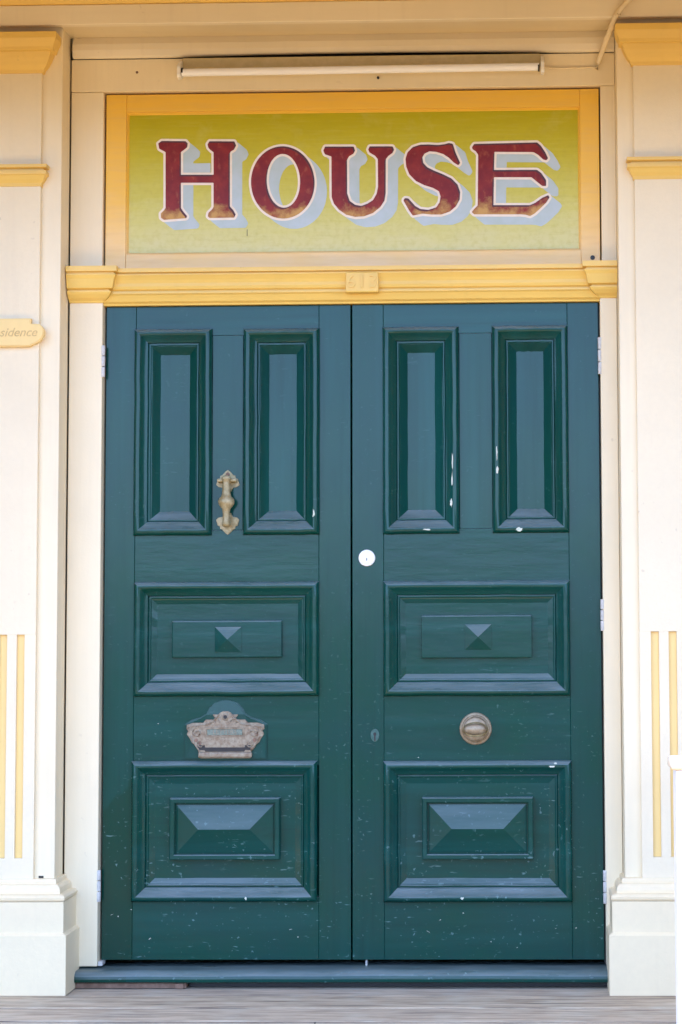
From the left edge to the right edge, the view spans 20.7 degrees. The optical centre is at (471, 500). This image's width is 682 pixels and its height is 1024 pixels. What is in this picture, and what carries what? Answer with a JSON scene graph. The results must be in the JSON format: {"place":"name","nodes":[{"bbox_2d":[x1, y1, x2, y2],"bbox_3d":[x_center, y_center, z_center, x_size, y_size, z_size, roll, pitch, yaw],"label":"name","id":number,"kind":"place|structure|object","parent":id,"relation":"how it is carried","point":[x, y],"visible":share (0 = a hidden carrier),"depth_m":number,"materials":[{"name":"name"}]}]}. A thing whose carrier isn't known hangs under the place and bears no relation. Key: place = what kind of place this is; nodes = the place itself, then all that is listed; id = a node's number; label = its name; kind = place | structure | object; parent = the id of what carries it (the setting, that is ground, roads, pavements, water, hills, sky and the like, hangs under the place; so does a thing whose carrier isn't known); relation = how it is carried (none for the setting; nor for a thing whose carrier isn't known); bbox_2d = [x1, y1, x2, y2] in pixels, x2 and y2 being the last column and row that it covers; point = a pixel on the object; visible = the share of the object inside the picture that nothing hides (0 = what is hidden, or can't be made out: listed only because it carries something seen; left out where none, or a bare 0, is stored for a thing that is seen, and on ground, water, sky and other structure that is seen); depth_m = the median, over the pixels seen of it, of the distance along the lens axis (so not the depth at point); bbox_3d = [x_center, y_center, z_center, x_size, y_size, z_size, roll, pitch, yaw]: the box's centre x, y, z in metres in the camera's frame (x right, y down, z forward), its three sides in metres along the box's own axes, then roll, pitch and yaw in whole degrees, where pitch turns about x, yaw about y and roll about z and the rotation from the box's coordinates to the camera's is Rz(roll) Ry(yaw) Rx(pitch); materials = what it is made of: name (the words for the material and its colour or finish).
{"place":"outdoors","nodes":[
{"label":"outdoors","id":0,"kind":"place"},
{"bbox_2d":[0,986,675,1023],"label":"porch floor","id":1,"kind":"structure","parent":0,"point":[394,1005],"depth_m":5.46,"materials":[{"name":"grey wood"}]},
{"bbox_2d":[0,27,78,995],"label":"pilaster","id":2,"kind":"object","parent":1,"relation":"on","point":[39,941],"visible":0.98,"depth_m":5.80,"materials":[{"name":"beige paint"}]},
{"bbox_2d":[0,318,44,346],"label":"name plaque","id":3,"kind":"object","parent":2,"relation":"attached to","point":[20,332],"visible":1,"depth_m":5.81,"materials":[{"name":"paint"}]},
{"bbox_2d":[74,961,607,988],"bbox_3d":[-0.397,1.481,5.813,1.659,0.055,0.185,0,-4,2],"label":"threshold","id":4,"kind":"object","parent":1,"relation":"on","point":[178,975],"visible":0.99,"depth_m":5.75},
{"bbox_2d":[606,19,681,995],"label":"pilaster","id":5,"kind":"object","parent":1,"relation":"on","point":[640,931],"visible":0.99,"depth_m":5.75,"materials":[{"name":"beige paint"}]},
{"bbox_2d":[667,755,681,1023],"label":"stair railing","id":6,"kind":"object","parent":1,"relation":"on","point":[674,762],"visible":1,"depth_m":4.59,"materials":[{"name":"white paint"}]},
{"label":"ground","id":7,"kind":"structure","parent":0,"visible":0},
{"bbox_2d":[63,39,622,967],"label":"house wall","id":8,"kind":"structure","parent":7,"relation":"on","point":[65,611],"depth_m":6.11,"materials":[{"name":"paint"}]},
{"bbox_2d":[0,0,681,58],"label":"entablature","id":9,"kind":"structure","parent":8,"relation":"attached to","point":[116,29],"depth_m":5.88,"materials":[{"name":"beige paint"}]},
{"bbox_2d":[593,0,631,69],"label":"conduit","id":10,"kind":"object","parent":9,"relation":"attached to","point":[621,8],"visible":1,"depth_m":5.85,"materials":[{"name":"beige paint"}]},
{"bbox_2d":[64,52,622,966],"bbox_3d":[-0.407,-0.017,5.951,1.748,2.949,0.136,0,-4,2],"label":"door frame","id":11,"kind":"object","parent":8,"relation":"attached to","point":[96,84],"visible":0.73,"depth_m":5.92,"materials":[{"name":"beige paint"}]},
{"bbox_2d":[97,305,351,959],"bbox_3d":[-0.780,0.407,5.894,0.798,2.067,0.100,0,-4,2],"label":"door","id":12,"kind":"structure","parent":11,"relation":"attached to","point":[227,773],"depth_m":5.90,"materials":[{"name":"paint"}]},
{"bbox_2d":[66,260,616,305],"bbox_3d":[-0.412,-0.689,5.920,1.747,0.118,0.084,0,-4,2],"label":"transom moulding","id":13,"kind":"object","parent":11,"relation":"attached to","point":[116,285],"visible":1,"depth_m":5.91,"materials":[{"name":"yellow paint"}]},
{"bbox_2d":[105,89,599,267],"bbox_3d":[-0.383,-1.028,5.992,1.586,0.570,0.050,0,-4,2],"label":"painted sign","id":14,"kind":"object","parent":11,"relation":"attached to","point":[472,177],"visible":0.98,"depth_m":5.98,"materials":[{"name":"paint"}]},
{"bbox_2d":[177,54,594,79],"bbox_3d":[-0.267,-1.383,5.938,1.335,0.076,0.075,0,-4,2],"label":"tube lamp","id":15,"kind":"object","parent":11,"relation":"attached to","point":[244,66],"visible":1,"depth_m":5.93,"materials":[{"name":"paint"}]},
{"bbox_2d":[352,302,606,964],"bbox_3d":[0.023,0.412,5.874,0.798,2.086,0.098,0,-4,2],"label":"door","id":16,"kind":"structure","parent":11,"relation":"attached to","point":[477,618],"depth_m":5.88,"materials":[{"name":"paint"}]}
]}

